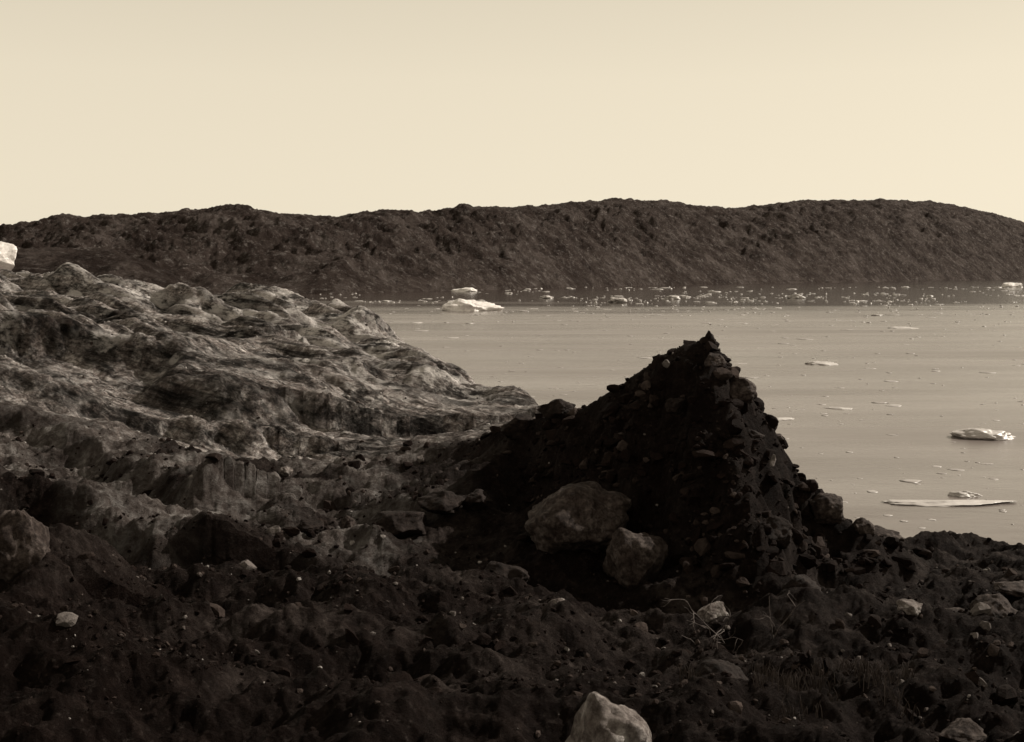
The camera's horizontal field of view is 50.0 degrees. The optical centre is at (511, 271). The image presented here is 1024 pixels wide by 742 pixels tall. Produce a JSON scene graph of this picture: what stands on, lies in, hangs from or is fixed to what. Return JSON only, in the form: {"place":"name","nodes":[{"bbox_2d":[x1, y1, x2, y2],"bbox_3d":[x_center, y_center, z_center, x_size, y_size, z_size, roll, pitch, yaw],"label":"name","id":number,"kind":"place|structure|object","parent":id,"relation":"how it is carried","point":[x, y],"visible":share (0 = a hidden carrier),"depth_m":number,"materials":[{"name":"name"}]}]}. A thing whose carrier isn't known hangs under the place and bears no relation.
{"place":"outdoors","nodes":[
{"label":"outdoors","id":0,"kind":"place"},
{"bbox_2d":[11,247,220,294],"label":"rocky headland","id":1,"kind":"structure","parent":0,"point":[95,262],"depth_m":421.44,"materials":[{"name":"stone"}]},
{"bbox_2d":[0,262,1023,741],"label":"moraine and glacier terrain","id":2,"kind":"object","parent":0,"point":[168,384],"visible":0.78,"depth_m":22.68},
{"bbox_2d":[0,241,16,270],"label":"snow covered ice hump","id":3,"kind":"object","parent":2,"relation":"on","point":[8,251],"visible":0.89,"depth_m":139.26,"materials":[{"name":"white ice"}]},
{"bbox_2d":[0,509,49,581],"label":"boulder","id":4,"kind":"object","parent":2,"relation":"on","point":[24,539],"visible":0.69,"depth_m":16.27,"materials":[{"name":"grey stone"}]},
{"bbox_2d":[1,280,534,460],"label":"glacier stones","id":5,"kind":"object","parent":2,"relation":"on","point":[191,416],"visible":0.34,"depth_m":54.00,"materials":[{"name":"grey stone"}]},
{"bbox_2d":[278,466,292,475],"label":"boulder","id":6,"kind":"object","parent":2,"relation":"on","point":[286,471],"visible":1,"depth_m":31.88,"materials":[{"name":"stone"}]},
{"bbox_2d":[297,519,323,533],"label":"boulder","id":7,"kind":"object","parent":2,"relation":"on","point":[316,526],"visible":0.66,"depth_m":26.85,"materials":[{"name":"stone"}]},
{"bbox_2d":[340,515,356,528],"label":"boulder","id":8,"kind":"object","parent":2,"relation":"on","point":[347,522],"visible":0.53,"depth_m":26.85,"materials":[{"name":"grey stone"}]},
{"bbox_2d":[368,510,426,538],"bbox_3d":[-2.696,6.029,26.034,1.434,0.784,1.600,0,0,17],"label":"boulder","id":9,"kind":"object","parent":2,"relation":"on","point":[400,524],"visible":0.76,"depth_m":25.57,"materials":[{"name":"stone"}]},
{"bbox_2d":[417,491,464,514],"bbox_3d":[-1.736,5.689,26.932,1.164,0.621,1.133,0,0,0],"label":"boulder","id":10,"kind":"object","parent":2,"relation":"on","point":[444,502],"visible":1,"depth_m":26.70,"materials":[{"name":"stone"}]},
{"bbox_2d":[462,489,492,511],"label":"boulder","id":11,"kind":"object","parent":2,"relation":"on","point":[478,500],"visible":1,"depth_m":26.80,"materials":[{"name":"stone"}]},
{"bbox_2d":[484,561,529,582],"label":"boulder","id":12,"kind":"object","parent":2,"relation":"on","point":[507,571],"visible":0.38,"depth_m":21.74,"materials":[{"name":"stone"}]},
{"bbox_2d":[0,384,1023,741],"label":"moraine stones","id":13,"kind":"object","parent":2,"relation":"on","point":[1006,694],"visible":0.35,"depth_m":17.95,"materials":[{"name":"brown stone"}]},
{"bbox_2d":[0,354,1023,741],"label":"moraine rubble","id":14,"kind":"object","parent":2,"relation":"on","point":[556,662],"visible":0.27,"depth_m":17.71,"materials":[{"name":"stone"}]},
{"bbox_2d":[500,413,533,438],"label":"boulder","id":15,"kind":"object","parent":2,"relation":"on","point":[516,426],"visible":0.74,"depth_m":30.16,"materials":[{"name":"stone"}]},
{"bbox_2d":[537,399,575,418],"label":"boulder","id":16,"kind":"object","parent":2,"relation":"on","point":[555,408],"visible":0.88,"depth_m":29.15,"materials":[{"name":"stone"}]},
{"bbox_2d":[549,598,564,602],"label":"boulder","id":17,"kind":"object","parent":2,"relation":"on","point":[556,600],"visible":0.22,"depth_m":19.42,"materials":[{"name":"stone"}]},
{"bbox_2d":[524,481,631,554],"bbox_3d":[1.444,5.457,23.827,2.357,1.754,2.402,0,0,0],"label":"boulder","id":18,"kind":"object","parent":2,"relation":"on","point":[592,516],"visible":0.86,"depth_m":23.07,"materials":[{"name":"grey stone"}]},
{"bbox_2d":[565,691,651,741],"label":"boulder","id":19,"kind":"object","parent":2,"relation":"on","point":[598,717],"visible":1,"depth_m":9.38,"materials":[{"name":"stone"}]},
{"bbox_2d":[602,527,667,587],"bbox_3d":[2.530,5.894,22.303,1.273,1.489,1.350,0,0,-14],"label":"boulder","id":20,"kind":"object","parent":2,"relation":"on","point":[631,559],"visible":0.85,"depth_m":21.83,"materials":[{"name":"grey stone"}]},
{"bbox_2d":[403,337,913,587],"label":"mound blocks","id":21,"kind":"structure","parent":2,"relation":"on","point":[616,443],"depth_m":24.22,"materials":[{"name":"stone"}]},
{"bbox_2d":[665,398,686,413],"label":"boulder","id":22,"kind":"object","parent":2,"relation":"on","point":[674,405],"visible":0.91,"depth_m":24.83,"materials":[{"name":"stone"}]},
{"bbox_2d":[662,595,742,650],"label":"dead branches","id":23,"kind":"object","parent":2,"relation":"on","point":[717,634],"visible":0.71,"depth_m":17.90,"materials":[{"name":"brown wood"}]},
{"bbox_2d":[705,330,714,343],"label":"pointed rock","id":24,"kind":"object","parent":2,"relation":"on","point":[710,335],"visible":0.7,"depth_m":25.92,"materials":[{"name":"stone"}]},
{"bbox_2d":[697,601,728,622],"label":"boulder","id":25,"kind":"object","parent":2,"relation":"on","point":[716,610],"visible":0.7,"depth_m":19.35,"materials":[{"name":"stone"}]},
{"bbox_2d":[704,353,725,367],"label":"boulder","id":26,"kind":"object","parent":2,"relation":"on","point":[715,359],"visible":0.98,"depth_m":24.86,"materials":[{"name":"grey stone"}]},
{"bbox_2d":[695,659,748,679],"bbox_3d":[2.484,4.924,12.993,0.707,0.605,0.836,0,0,0],"label":"boulder","id":27,"kind":"object","parent":2,"relation":"on","point":[709,666],"visible":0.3,"depth_m":12.96,"materials":[{"name":"stone"}]},
{"bbox_2d":[730,377,757,403],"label":"boulder","id":28,"kind":"object","parent":2,"relation":"on","point":[743,389],"visible":0.76,"depth_m":24.71,"materials":[{"name":"grey stone"}]},
{"bbox_2d":[746,429,764,437],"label":"boulder","id":29,"kind":"object","parent":2,"relation":"on","point":[754,434],"visible":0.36,"depth_m":23.82,"materials":[{"name":"stone"}]},
{"bbox_2d":[760,515,792,548],"bbox_3d":[5.210,5.233,21.991,0.715,0.662,0.775,0,0,-30],"label":"boulder","id":30,"kind":"object","parent":2,"relation":"on","point":[781,534],"visible":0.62,"depth_m":21.78,"materials":[{"name":"stone"}]},
{"bbox_2d":[761,593,804,638],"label":"dead branches","id":31,"kind":"object","parent":2,"relation":"on","point":[771,622],"visible":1,"depth_m":17.33,"materials":[{"name":"brown wood"}]},
{"bbox_2d":[678,654,920,723],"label":"dry grass","id":32,"kind":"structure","parent":2,"relation":"on","point":[787,681],"depth_m":11.98,"materials":[{"name":"grey"}]},
{"bbox_2d":[781,574,822,592],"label":"boulder","id":33,"kind":"object","parent":2,"relation":"on","point":[802,580],"visible":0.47,"depth_m":19.79,"materials":[{"name":"stone"}]},
{"bbox_2d":[809,493,844,523],"bbox_3d":[7.160,5.390,24.973,0.833,0.678,0.730,0,0,0],"label":"boulder","id":34,"kind":"object","parent":2,"relation":"on","point":[826,508],"visible":1,"depth_m":24.72,"materials":[{"name":"grey stone"}]},
{"bbox_2d":[852,517,874,536],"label":"boulder","id":35,"kind":"object","parent":2,"relation":"on","point":[861,525],"visible":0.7,"depth_m":24.78,"materials":[{"name":"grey stone"}]},
{"bbox_2d":[874,525,904,541],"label":"boulder","id":36,"kind":"object","parent":2,"relation":"on","point":[882,531],"visible":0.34,"depth_m":25.38,"materials":[{"name":"grey stone"}]},
{"bbox_2d":[896,599,922,615],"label":"boulder","id":37,"kind":"object","parent":2,"relation":"on","point":[910,607],"visible":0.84,"depth_m":18.39,"materials":[{"name":"stone"}]},
{"bbox_2d":[945,607,964,611],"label":"boulder","id":38,"kind":"object","parent":2,"relation":"on","point":[955,609],"visible":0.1,"depth_m":22.07,"materials":[{"name":"grey stone"}]},
{"bbox_2d":[939,718,986,741],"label":"boulder","id":39,"kind":"object","parent":2,"relation":"on","point":[963,730],"visible":1,"depth_m":10.91,"materials":[{"name":"grey stone"}]},
{"bbox_2d":[969,593,1017,618],"bbox_3d":[8.837,6.245,19.979,0.856,0.711,0.935,0,0,0],"label":"boulder","id":40,"kind":"object","parent":2,"relation":"on","point":[999,604],"visible":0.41,"depth_m":19.88,"materials":[{"name":"grey stone"}]},
{"bbox_2d":[992,580,1023,598],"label":"boulder","id":41,"kind":"object","parent":2,"relation":"on","point":[1014,589],"visible":0.98,"depth_m":21.78,"materials":[{"name":"grey stone"}]},
{"bbox_2d":[0,198,1023,293],"bbox_3d":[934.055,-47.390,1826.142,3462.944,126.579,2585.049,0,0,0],"label":"distant hills","id":42,"kind":"structure","parent":0,"point":[222,249],"depth_m":861.45,"materials":[{"name":"brown stone"}]},
{"bbox_2d":[0,0,1023,224],"label":"sky","id":43,"kind":"structure","parent":0,"point":[336,108],"materials":[{"name":"beige"}]},
{"bbox_2d":[299,280,1023,544],"bbox_3d":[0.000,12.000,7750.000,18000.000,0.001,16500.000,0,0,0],"label":"fjord water","id":44,"kind":"structure","parent":0,"point":[924,420],"depth_m":149.19,"materials":[{"name":"grey liquid"}]},
{"bbox_2d":[451,287,476,291],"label":"iceberg","id":45,"kind":"object","parent":44,"relation":"on","point":[467,289],"visible":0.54,"depth_m":639.95,"materials":[{"name":"white ice"}]},
{"bbox_2d":[442,299,503,310],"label":"iceberg","id":46,"kind":"object","parent":44,"relation":"on","point":[463,305],"visible":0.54,"depth_m":332.30,"materials":[{"name":"white ice"}]},
{"bbox_2d":[539,295,553,298],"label":"iceberg","id":47,"kind":"object","parent":44,"relation":"on","point":[546,297],"visible":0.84,"depth_m":481.03,"materials":[{"name":"white ice"}]},
{"bbox_2d":[607,297,626,302],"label":"iceberg","id":48,"kind":"object","parent":44,"relation":"on","point":[617,300],"visible":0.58,"depth_m":415.04,"materials":[{"name":"white ice"}]},
{"bbox_2d":[319,286,1023,329],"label":"brash ice","id":49,"kind":"structure","parent":44,"relation":"on","point":[526,289],"depth_m":457.94,"materials":[{"name":"white ice"}]},
{"bbox_2d":[663,295,679,299],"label":"iceberg","id":50,"kind":"object","parent":44,"relation":"on","point":[671,297],"visible":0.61,"depth_m":465.53,"materials":[{"name":"white ice"}]},
{"bbox_2d":[401,308,1023,528],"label":"scattered floating ice","id":51,"kind":"structure","parent":44,"relation":"on","point":[905,480],"depth_m":123.64,"materials":[{"name":"white ice"}]},
{"bbox_2d":[777,417,793,419],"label":"ice floe","id":52,"kind":"object","parent":44,"relation":"on","point":[785,418],"visible":0.62,"depth_m":88.91,"materials":[{"name":"white ice"}]},
{"bbox_2d":[786,294,805,298],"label":"iceberg","id":53,"kind":"object","parent":44,"relation":"on","point":[796,296],"visible":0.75,"depth_m":481.14,"materials":[{"name":"white ice"}]},
{"bbox_2d":[805,361,837,365],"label":"ice floe","id":54,"kind":"object","parent":44,"relation":"on","point":[823,363],"visible":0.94,"depth_m":141.16,"materials":[{"name":"white ice"}]},
{"bbox_2d":[823,407,851,409],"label":"ice floe","id":55,"kind":"object","parent":44,"relation":"on","point":[841,408],"visible":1,"depth_m":95.59,"materials":[{"name":"white ice"}]},
{"bbox_2d":[888,327,918,328],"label":"ice floe","id":56,"kind":"object","parent":44,"relation":"on","point":[903,328],"visible":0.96,"depth_m":229.66,"materials":[{"name":"white ice"}]},
{"bbox_2d":[881,500,1015,506],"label":"ice floe","id":57,"kind":"object","parent":44,"relation":"on","point":[938,503],"visible":1,"depth_m":56.53,"materials":[{"name":"white ice"}]},
{"bbox_2d":[948,491,981,497],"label":"ice floe","id":58,"kind":"object","parent":44,"relation":"on","point":[963,494],"visible":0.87,"depth_m":58.46,"materials":[{"name":"white ice"}]},
{"bbox_2d":[949,428,1015,439],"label":"ice floe","id":59,"kind":"object","parent":44,"relation":"on","point":[979,433],"visible":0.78,"depth_m":78.35,"materials":[{"name":"white ice"}]},
{"bbox_2d":[1001,282,1021,287],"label":"iceberg","id":60,"kind":"object","parent":44,"relation":"on","point":[1010,284],"visible":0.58,"depth_m":809.16,"materials":[{"name":"white ice"}]}
]}

